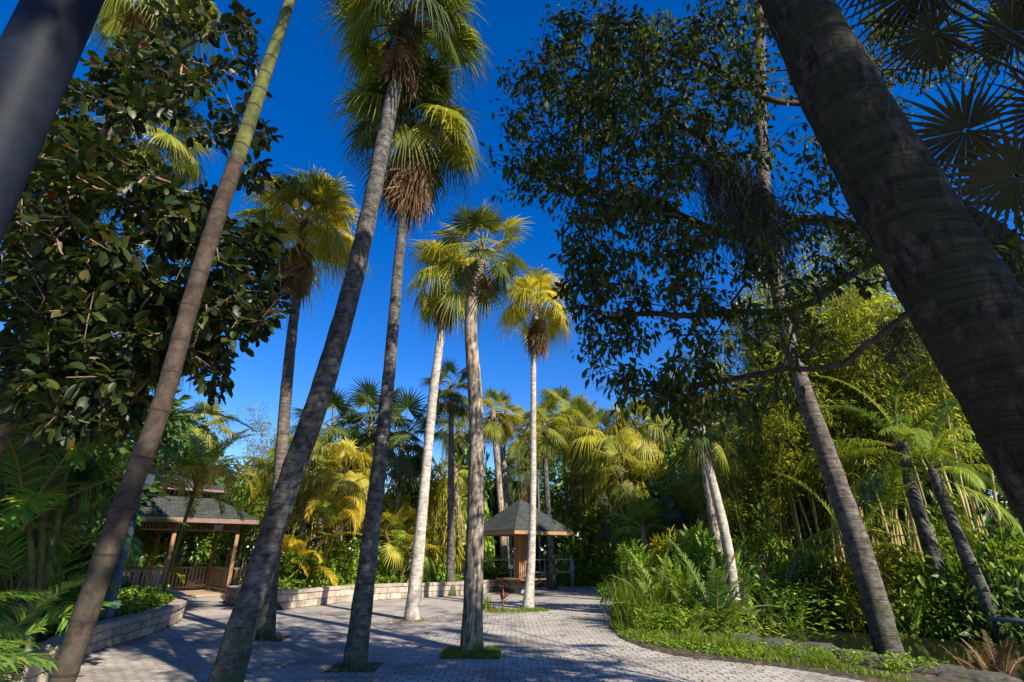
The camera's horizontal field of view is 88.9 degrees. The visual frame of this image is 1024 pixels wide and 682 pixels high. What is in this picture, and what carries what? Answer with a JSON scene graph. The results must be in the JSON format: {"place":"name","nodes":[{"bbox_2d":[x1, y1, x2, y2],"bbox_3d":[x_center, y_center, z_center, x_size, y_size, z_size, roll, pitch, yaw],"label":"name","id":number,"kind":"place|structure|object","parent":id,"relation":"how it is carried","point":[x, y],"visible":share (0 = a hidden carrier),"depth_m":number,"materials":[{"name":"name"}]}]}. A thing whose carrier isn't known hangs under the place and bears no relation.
{"place":"outdoors","nodes":[
{"label":"outdoors","id":0,"kind":"place"},
{"bbox_2d":[0,0,104,243],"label":"tree trunk","id":1,"kind":"object","parent":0,"point":[43,44],"visible":1,"depth_m":1.97,"materials":[{"name":"grey plant"}]},
{"bbox_2d":[76,585,864,681],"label":"paved path","id":2,"kind":"structure","parent":0,"point":[182,645],"depth_m":9.02,"materials":[{"name":"stone"}]},
{"bbox_2d":[254,635,291,641],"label":"planting square","id":3,"kind":"structure","parent":2,"relation":"on","point":[279,639],"depth_m":10.23,"materials":[{"name":"soil"}]},
{"bbox_2d":[220,160,374,639],"bbox_3d":[-5.675,0.719,12.477,3.909,11.440,4.234,0,-22,0],"label":"palm tree","id":4,"kind":"object","parent":3,"relation":"on","point":[320,193],"visible":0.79,"depth_m":13.22,"materials":[{"name":"green plant"}]},
{"bbox_2d":[324,662,383,671],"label":"planting square","id":5,"kind":"structure","parent":2,"relation":"on","point":[373,666],"depth_m":7.69,"materials":[{"name":"soil"}]},
{"bbox_2d":[321,60,490,669],"bbox_3d":[-2.220,-0.587,10.042,3.570,12.024,3.658,0,-22,0],"label":"palm tree","id":6,"kind":"object","parent":5,"relation":"on","point":[414,175],"visible":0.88,"depth_m":10.71,"materials":[{"name":"grey plant"}]},
{"bbox_2d":[438,648,497,658],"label":"planting square","id":7,"kind":"structure","parent":2,"relation":"on","point":[470,657],"depth_m":8.41,"materials":[{"name":"plant"}]},
{"bbox_2d":[425,199,535,652],"bbox_3d":[-0.706,1.094,10.751,2.679,9.431,2.441,0,-22,0],"label":"palm tree","id":8,"kind":"object","parent":7,"relation":"on","point":[473,278],"visible":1,"depth_m":11.21,"materials":[{"name":"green plant"}]},
{"bbox_2d":[484,499,572,592],"bbox_3d":[0.382,8.854,22.662,3.240,3.800,3.240,16,-27,-35],"label":"kiosk","id":9,"kind":"object","parent":2,"relation":"on","point":[512,520],"visible":0.84,"depth_m":22.20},
{"bbox_2d":[11,546,971,681],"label":"ground","id":10,"kind":"structure","parent":0,"point":[916,677],"depth_m":8.43,"materials":[{"name":"soil"}]},
{"bbox_2d":[0,639,68,674],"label":"feather palm","id":11,"kind":"object","parent":10,"relation":"on","point":[16,658],"visible":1,"depth_m":2.91,"materials":[{"name":"green plant"}]},
{"bbox_2d":[0,579,121,681],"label":"areca palm","id":12,"kind":"object","parent":10,"relation":"on","point":[21,612],"visible":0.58,"depth_m":6.12,"materials":[{"name":"green plant"}]},
{"bbox_2d":[0,378,128,538],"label":"fan palm","id":13,"kind":"object","parent":10,"relation":"on","point":[3,493],"visible":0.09,"depth_m":8.58,"materials":[{"name":"green plant"}]},
{"bbox_2d":[0,481,148,638],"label":"areca palm","id":14,"kind":"object","parent":10,"relation":"on","point":[9,571],"visible":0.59,"depth_m":7.44,"materials":[{"name":"green plant"}]},
{"bbox_2d":[5,478,147,620],"bbox_3d":[-10.550,4.334,12.025,4.836,4.589,3.426,-18,-28,38],"label":"shrub","id":15,"kind":"object","parent":10,"relation":"on","point":[88,550],"visible":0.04,"depth_m":11.99,"materials":[{"name":"green plant"}]},
{"bbox_2d":[5,432,171,642],"bbox_3d":[-7.995,3.277,9.090,3.524,3.627,3.912,-20,-30,41],"label":"areca palm","id":16,"kind":"object","parent":10,"relation":"on","point":[124,467],"visible":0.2,"depth_m":9.46,"materials":[{"name":"green plant"}]},
{"bbox_2d":[0,585,187,681],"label":"retaining wall","id":17,"kind":"structure","parent":10,"relation":"on","point":[117,630],"depth_m":9.67,"materials":[{"name":"stone"}]},
{"bbox_2d":[1,332,194,536],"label":"tree","id":18,"kind":"object","parent":10,"relation":"on","point":[130,448],"visible":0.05,"depth_m":18.86,"materials":[{"name":"green plant"}]},
{"bbox_2d":[1,101,219,652],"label":"fan palm","id":19,"kind":"object","parent":10,"relation":"on","point":[180,153],"visible":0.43,"depth_m":10.63,"materials":[{"name":"green plant"}]},
{"bbox_2d":[36,303,199,641],"bbox_3d":[-7.782,1.850,9.525,2.912,6.597,2.994,-9,-24,20],"label":"fan palm","id":20,"kind":"object","parent":10,"relation":"on","point":[74,503],"visible":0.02,"depth_m":9.13,"materials":[{"name":"green plant"}]},
{"bbox_2d":[44,458,191,617],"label":"areca palm","id":21,"kind":"object","parent":10,"relation":"on","point":[79,558],"visible":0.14,"depth_m":11.07,"materials":[{"name":"green plant"}]},
{"bbox_2d":[0,342,257,649],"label":"areca palm","id":22,"kind":"object","parent":10,"relation":"on","point":[38,579],"visible":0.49,"depth_m":6.99,"materials":[{"name":"green plant"}]},
{"bbox_2d":[100,470,159,620],"bbox_3d":[-7.817,4.102,10.564,0.578,3.007,0.578,0,-22,0],"label":"lamp post","id":23,"kind":"object","parent":10,"relation":"on","point":[109,612],"visible":0.4,"depth_m":10.34,"materials":[{"name":"paint"}]},
{"bbox_2d":[62,0,224,255],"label":"fan palm","id":24,"kind":"object","parent":10,"relation":"on","point":[119,17],"visible":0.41,"depth_m":10.57,"materials":[{"name":"green plant"}]},
{"bbox_2d":[0,0,301,459],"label":"oval leaf tree","id":25,"kind":"object","parent":10,"relation":"on","point":[61,304],"visible":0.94,"depth_m":5.90,"materials":[{"name":"green plant"}]},
{"bbox_2d":[92,409,239,565],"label":"tree","id":26,"kind":"object","parent":10,"relation":"on","point":[191,534],"visible":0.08,"depth_m":22.96,"materials":[{"name":"green plant"}]},
{"bbox_2d":[126,522,217,584],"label":"areca palm","id":27,"kind":"object","parent":10,"relation":"on","point":[146,544],"visible":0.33,"depth_m":21.60,"materials":[{"name":"green plant"}]},
{"bbox_2d":[122,474,259,596],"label":"pavilion","id":28,"kind":"structure","parent":10,"relation":"on","point":[207,513],"depth_m":21.19,"materials":[{"name":"brown wood"}]},
{"bbox_2d":[123,424,262,591],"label":"areca palm","id":29,"kind":"object","parent":10,"relation":"on","point":[202,467],"visible":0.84,"depth_m":16.62,"materials":[{"name":"green plant"}]},
{"bbox_2d":[48,0,346,681],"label":"cane palm","id":30,"kind":"object","parent":10,"relation":"on","point":[83,619],"visible":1,"depth_m":4.59,"materials":[{"name":"brown plant"}]},
{"bbox_2d":[129,457,267,585],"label":"broadleaf tree","id":31,"kind":"object","parent":10,"relation":"on","point":[204,542],"visible":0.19,"depth_m":28.44,"materials":[{"name":"green plant"}]},
{"bbox_2d":[168,397,243,586],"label":"fan palm","id":32,"kind":"object","parent":10,"relation":"on","point":[225,430],"visible":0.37,"depth_m":25.86,"materials":[{"name":"green plant"}]},
{"bbox_2d":[216,403,294,581],"bbox_3d":[-14.805,9.014,31.990,7.641,10.375,6.030,0,-22,0],"label":"bamboo clump","id":33,"kind":"object","parent":10,"relation":"on","point":[261,449],"visible":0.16,"depth_m":31.84,"materials":[{"name":"green plant"}]},
{"bbox_2d":[245,523,355,587],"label":"areca palm","id":34,"kind":"object","parent":10,"relation":"on","point":[298,544],"visible":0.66,"depth_m":18.41,"materials":[{"name":"yellow plant"}]},
{"bbox_2d":[257,426,344,537],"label":"fan palm","id":35,"kind":"object","parent":10,"relation":"on","point":[310,470],"visible":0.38,"depth_m":21.84,"materials":[{"name":"green plant"}]},
{"bbox_2d":[278,541,341,589],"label":"shrub","id":36,"kind":"object","parent":10,"relation":"on","point":[291,568],"visible":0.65,"depth_m":18.43,"materials":[{"name":"green plant"}]},
{"bbox_2d":[224,583,421,608],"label":"retaining wall","id":37,"kind":"structure","parent":10,"relation":"on","point":[302,597],"depth_m":17.15,"materials":[{"name":"stone"}]},
{"bbox_2d":[300,530,359,585],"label":"shrub","id":38,"kind":"object","parent":10,"relation":"on","point":[347,567],"visible":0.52,"depth_m":19.42,"materials":[{"name":"green plant"}]},
{"bbox_2d":[288,386,377,549],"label":"fan palm","id":39,"kind":"object","parent":10,"relation":"on","point":[340,408],"visible":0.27,"depth_m":24.85,"materials":[{"name":"green plant"}]},
{"bbox_2d":[283,476,383,586],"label":"areca palm","id":40,"kind":"object","parent":10,"relation":"on","point":[331,506],"visible":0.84,"depth_m":19.20,"materials":[{"name":"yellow plant"}]},
{"bbox_2d":[296,437,385,585],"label":"fan palm","id":41,"kind":"object","parent":10,"relation":"on","point":[343,478],"visible":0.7,"depth_m":21.24,"materials":[{"name":"yellow plant"}]},
{"bbox_2d":[207,0,494,681],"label":"palm tree","id":42,"kind":"object","parent":10,"relation":"on","point":[403,58],"visible":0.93,"depth_m":9.48,"materials":[{"name":"grey plant"}]},
{"bbox_2d":[323,375,420,557],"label":"fan palm","id":43,"kind":"object","parent":10,"relation":"on","point":[369,395],"visible":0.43,"depth_m":25.18,"materials":[{"name":"green plant"}]},
{"bbox_2d":[355,505,441,582],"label":"areca palm","id":44,"kind":"object","parent":10,"relation":"on","point":[397,550],"visible":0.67,"depth_m":20.66,"materials":[{"name":"green plant"}]},
{"bbox_2d":[354,386,448,571],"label":"fan palm","id":45,"kind":"object","parent":10,"relation":"on","point":[403,469],"visible":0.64,"depth_m":24.36,"materials":[{"name":"green plant"}]},
{"bbox_2d":[396,454,467,582],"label":"shrub","id":46,"kind":"object","parent":10,"relation":"on","point":[437,505],"visible":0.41,"depth_m":23.00,"materials":[{"name":"green plant"}]},
{"bbox_2d":[418,357,468,595],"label":"palm tree","id":47,"kind":"object","parent":10,"relation":"on","point":[451,406],"visible":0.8,"depth_m":22.58,"materials":[{"name":"grey plant"}]},
{"bbox_2d":[401,237,491,620],"bbox_3d":[-2.076,1.902,15.304,3.132,11.357,3.387,0,-22,0],"label":"palm tree","id":48,"kind":"object","parent":10,"relation":"on","point":[445,312],"visible":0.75,"depth_m":15.78,"materials":[{"name":"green plant"}]},
{"bbox_2d":[433,407,468,467],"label":"fan palm","id":49,"kind":"object","parent":10,"relation":"on","point":[460,445],"visible":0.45,"depth_m":30.42,"materials":[{"name":"green plant"}]},
{"bbox_2d":[432,426,496,570],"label":"shrub","id":50,"kind":"object","parent":10,"relation":"on","point":[487,543],"visible":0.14,"depth_m":27.52,"materials":[{"name":"green plant"}]},
{"bbox_2d":[421,576,537,596],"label":"retaining wall","id":51,"kind":"structure","parent":10,"relation":"on","point":[434,589],"depth_m":20.40,"materials":[{"name":"stone"}]},
{"bbox_2d":[464,386,522,571],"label":"palm tree","id":52,"kind":"object","parent":10,"relation":"on","point":[493,431],"visible":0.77,"depth_m":26.69,"materials":[{"name":"green plant"}]},
{"bbox_2d":[482,390,526,576],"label":"palm tree","id":53,"kind":"object","parent":10,"relation":"on","point":[505,485],"visible":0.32,"depth_m":28.12,"materials":[{"name":"green plant"}]},
{"bbox_2d":[13,530,1023,672],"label":"undergrowth","id":54,"kind":"object","parent":10,"relation":"on","point":[665,621],"visible":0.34,"depth_m":11.01,"materials":[{"name":"green plant"}]},
{"bbox_2d":[493,447,550,504],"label":"fan palm","id":55,"kind":"object","parent":10,"relation":"on","point":[518,491],"visible":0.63,"depth_m":30.00,"materials":[{"name":"green plant"}]},
{"bbox_2d":[491,404,558,549],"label":"fan palm","id":56,"kind":"object","parent":10,"relation":"on","point":[525,417],"visible":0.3,"depth_m":32.39,"materials":[{"name":"green plant"}]},
{"bbox_2d":[492,264,578,607],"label":"palm tree","id":57,"kind":"object","parent":10,"relation":"on","point":[537,332],"visible":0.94,"depth_m":18.87,"materials":[{"name":"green plant"}]},
{"bbox_2d":[515,396,575,589],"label":"palm tree","id":58,"kind":"object","parent":10,"relation":"on","point":[545,443],"visible":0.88,"depth_m":25.96,"materials":[{"name":"green plant"}]},
{"bbox_2d":[536,385,594,539],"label":"fan palm","id":59,"kind":"object","parent":10,"relation":"on","point":[565,394],"visible":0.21,"depth_m":36.40,"materials":[{"name":"green plant"}]},
{"bbox_2d":[125,466,1021,572],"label":"wood","id":60,"kind":"object","parent":10,"relation":"on","point":[558,480],"visible":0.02,"depth_m":37.15,"materials":[{"name":"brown plant"}]},
{"bbox_2d":[542,396,611,567],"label":"fan palm","id":61,"kind":"object","parent":10,"relation":"on","point":[584,409],"visible":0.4,"depth_m":32.91,"materials":[{"name":"green plant"}]},
{"bbox_2d":[555,498,613,585],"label":"shrub","id":62,"kind":"object","parent":10,"relation":"on","point":[575,556],"visible":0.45,"depth_m":27.77,"materials":[{"name":"green plant"}]},
{"bbox_2d":[558,460,616,533],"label":"fan palm","id":63,"kind":"object","parent":10,"relation":"on","point":[581,498],"visible":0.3,"depth_m":29.85,"materials":[{"name":"green plant"}]},
{"bbox_2d":[561,406,642,546],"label":"fan palm","id":64,"kind":"object","parent":10,"relation":"on","point":[588,434],"visible":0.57,"depth_m":29.83,"materials":[{"name":"green plant"}]},
{"bbox_2d":[579,491,638,576],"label":"fan palm","id":65,"kind":"object","parent":10,"relation":"on","point":[602,534],"visible":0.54,"depth_m":25.22,"materials":[{"name":"green plant"}]},
{"bbox_2d":[584,441,660,543],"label":"fan palm","id":66,"kind":"object","parent":10,"relation":"on","point":[611,490],"visible":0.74,"depth_m":27.09,"materials":[{"name":"green plant"}]},
{"bbox_2d":[594,537,655,608],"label":"shrub","id":67,"kind":"object","parent":10,"relation":"on","point":[623,553],"visible":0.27,"depth_m":15.76,"materials":[{"name":"green plant"}]},
{"bbox_2d":[591,395,681,521],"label":"fan palm","id":68,"kind":"object","parent":10,"relation":"on","point":[637,438],"visible":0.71,"depth_m":29.03,"materials":[{"name":"green plant"}]},
{"bbox_2d":[596,579,683,630],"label":"sword grass","id":69,"kind":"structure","parent":10,"relation":"on","point":[628,612],"depth_m":11.39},
{"bbox_2d":[607,493,683,559],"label":"fan palm","id":70,"kind":"object","parent":10,"relation":"on","point":[648,506],"visible":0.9,"depth_m":22.37,"materials":[{"name":"green plant"}]},
{"bbox_2d":[603,486,687,589],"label":"shrub","id":71,"kind":"object","parent":10,"relation":"on","point":[651,536],"visible":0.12,"depth_m":23.95,"materials":[{"name":"green plant"}]},
{"bbox_2d":[608,550,705,612],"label":"fern","id":72,"kind":"object","parent":10,"relation":"on","point":[661,582],"visible":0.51,"depth_m":12.43,"materials":[{"name":"green plant"}]},
{"bbox_2d":[634,461,699,545],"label":"fan palm","id":73,"kind":"object","parent":10,"relation":"on","point":[674,513],"visible":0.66,"depth_m":22.93,"materials":[{"name":"green plant"}]},
{"bbox_2d":[611,398,727,533],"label":"broadleaf tree","id":74,"kind":"object","parent":10,"relation":"on","point":[671,445],"visible":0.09,"depth_m":29.48,"materials":[{"name":"green plant"}]},
{"bbox_2d":[639,518,760,615],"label":"shrub","id":75,"kind":"object","parent":10,"relation":"on","point":[695,551],"visible":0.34,"depth_m":13.41,"materials":[{"name":"green plant"}]},
{"bbox_2d":[663,392,742,608],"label":"palm tree","id":76,"kind":"object","parent":10,"relation":"on","point":[698,450],"visible":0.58,"depth_m":13.64,"materials":[{"name":"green plant"}]},
{"bbox_2d":[637,534,781,624],"bbox_3d":[4.457,5.307,11.340,2.620,2.090,2.740,13,-25,-30],"label":"fern","id":77,"kind":"object","parent":10,"relation":"on","point":[716,598],"visible":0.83,"depth_m":11.16,"materials":[{"name":"green plant"}]},
{"bbox_2d":[656,445,777,549],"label":"bamboo clump","id":78,"kind":"object","parent":10,"relation":"on","point":[691,515],"visible":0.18,"depth_m":22.83,"materials":[{"name":"green plant"}]},
{"bbox_2d":[645,418,799,552],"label":"broadleaf tree","id":79,"kind":"object","parent":10,"relation":"on","point":[680,452],"visible":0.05,"depth_m":26.83,"materials":[{"name":"green plant"}]},
{"bbox_2d":[701,539,790,629],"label":"shrub","id":80,"kind":"object","parent":10,"relation":"on","point":[762,593],"visible":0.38,"depth_m":13.47,"materials":[{"name":"green plant"}]},
{"bbox_2d":[674,419,825,572],"bbox_3d":[8.955,5.815,18.814,4.908,6.687,5.871,20,-30,-41],"label":"bamboo clump","id":81,"kind":"object","parent":10,"relation":"on","point":[736,501],"visible":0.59,"depth_m":18.24,"materials":[{"name":"green plant"}]},
{"bbox_2d":[607,604,924,681],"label":"grass","id":82,"kind":"structure","parent":10,"relation":"on","point":[828,661],"depth_m":8.49,"materials":[{"name":"plant"}]},
{"bbox_2d":[721,506,820,582],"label":"shrub","id":83,"kind":"object","parent":10,"relation":"on","point":[749,538],"visible":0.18,"depth_m":17.62,"materials":[{"name":"green plant"}]},
{"bbox_2d":[738,503,833,621],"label":"shrub","id":84,"kind":"object","parent":10,"relation":"on","point":[782,573],"visible":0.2,"depth_m":16.20,"materials":[{"name":"green plant"}]},
{"bbox_2d":[788,552,867,628],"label":"shrub","id":85,"kind":"object","parent":10,"relation":"on","point":[825,574],"visible":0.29,"depth_m":14.58,"materials":[{"name":"green plant"}]},
{"bbox_2d":[754,1,904,655],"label":"palm tree","id":86,"kind":"object","parent":10,"relation":"on","point":[880,619],"visible":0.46,"depth_m":11.11,"materials":[{"name":"grey plant"}]},
{"bbox_2d":[717,231,961,575],"bbox_3d":[12.820,2.204,18.907,8.422,12.943,8.598,0,-22,0],"label":"bamboo clump","id":87,"kind":"object","parent":10,"relation":"on","point":[834,321],"visible":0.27,"depth_m":17.25,"materials":[{"name":"green plant"}]},
{"bbox_2d":[821,541,937,631],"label":"shrub","id":88,"kind":"object","parent":10,"relation":"on","point":[883,562],"visible":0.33,"depth_m":13.92,"materials":[{"name":"green plant"}]},
{"bbox_2d":[771,232,1006,562],"bbox_3d":[13.147,1.369,17.666,7.886,13.014,7.403,0,-22,0],"label":"bamboo clump","id":89,"kind":"object","parent":10,"relation":"on","point":[920,377],"visible":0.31,"depth_m":16.91,"materials":[{"name":"green plant"}]},
{"bbox_2d":[770,437,1007,584],"bbox_3d":[10.360,5.790,15.623,5.658,5.677,5.554,8,-23,-20],"label":"areca palm","id":90,"kind":"object","parent":10,"relation":"on","point":[803,552],"visible":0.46,"depth_m":15.49,"materials":[{"name":"green plant"}]},
{"bbox_2d":[759,0,1023,532],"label":"palm tree","id":91,"kind":"object","parent":10,"relation":"on","point":[957,288],"visible":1,"depth_m":2.46,"materials":[{"name":"brown plant"}]},
{"bbox_2d":[794,364,1005,628],"bbox_3d":[10.429,4.032,13.963,4.916,7.606,5.023,-5,-22,11],"label":"palm tree","id":92,"kind":"object","parent":10,"relation":"on","point":[927,539],"visible":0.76,"depth_m":13.87,"materials":[{"name":"green plant"}]},
{"bbox_2d":[852,559,980,642],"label":"shrub","id":93,"kind":"object","parent":10,"relation":"on","point":[938,620],"visible":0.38,"depth_m":12.73,"materials":[{"name":"green plant"}]},
{"bbox_2d":[838,0,1023,241],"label":"fan palm","id":94,"kind":"object","parent":10,"relation":"on","point":[999,172],"visible":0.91,"depth_m":4.39,"materials":[{"name":"green plant"}]},
{"bbox_2d":[839,401,1023,642],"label":"palm tree","id":95,"kind":"object","parent":10,"relation":"on","point":[963,540],"visible":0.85,"depth_m":12.52,"materials":[{"name":"green plant"}]},
{"bbox_2d":[851,377,1016,540],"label":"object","id":96,"kind":"object","parent":10,"relation":"on","point":[926,484],"visible":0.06,"depth_m":18.23,"materials":[{"name":"green plant"}]},
{"bbox_2d":[890,478,1023,636],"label":"shrub","id":97,"kind":"object","parent":10,"relation":"on","point":[917,561],"visible":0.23,"depth_m":13.07,"materials":[{"name":"green plant"}]},
{"bbox_2d":[936,506,1023,644],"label":"shrub","id":98,"kind":"object","parent":10,"relation":"on","point":[1003,604],"visible":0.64,"depth_m":12.15,"materials":[{"name":"green plant"}]},
{"bbox_2d":[937,669,1022,681],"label":"rock","id":99,"kind":"object","parent":10,"relation":"on","point":[972,675],"visible":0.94,"depth_m":6.99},
{"bbox_2d":[953,629,1023,679],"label":"fern","id":100,"kind":"object","parent":10,"relation":"on","point":[1005,655],"visible":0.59,"depth_m":7.47,"materials":[{"name":"brown plant"}]},
{"bbox_2d":[0,0,1023,552],"label":"sky","id":101,"kind":"structure","parent":0,"point":[303,80],"materials":[{"name":"blue"}]},
{"bbox_2d":[257,604,827,681],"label":"short grass","id":102,"kind":"structure","parent":0,"point":[488,653],"depth_m":8.78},
{"bbox_2d":[478,0,1023,459],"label":"canopy tree","id":103,"kind":"object","parent":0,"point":[596,92],"visible":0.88,"depth_m":5.47,"materials":[{"name":"green plant"}]},
{"bbox_2d":[681,128,810,305],"bbox_3d":[2.733,-1.431,6.002,1.300,2.303,0.729,0,-22,0],"label":"spanish moss","id":104,"kind":"object","parent":103,"relation":"hanging from","point":[734,188],"visible":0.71,"depth_m":5.93,"materials":[{"name":"plant"}]},
{"bbox_2d":[854,307,928,390],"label":"spanish moss","id":105,"kind":"object","parent":103,"relation":"hanging from","point":[901,330],"visible":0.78,"depth_m":5.94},
{"bbox_2d":[682,252,915,573],"bbox_3d":[10.857,2.774,18.982,7.925,12.891,7.653,11,-25,-26],"label":"bamboo clump","id":106,"kind":"object","parent":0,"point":[784,430],"visible":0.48,"depth_m":17.71,"materials":[{"name":"green plant"}]},
{"bbox_2d":[760,623,1023,681],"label":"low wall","id":107,"kind":"structure","parent":0,"point":[928,647],"depth_m":11.40,"materials":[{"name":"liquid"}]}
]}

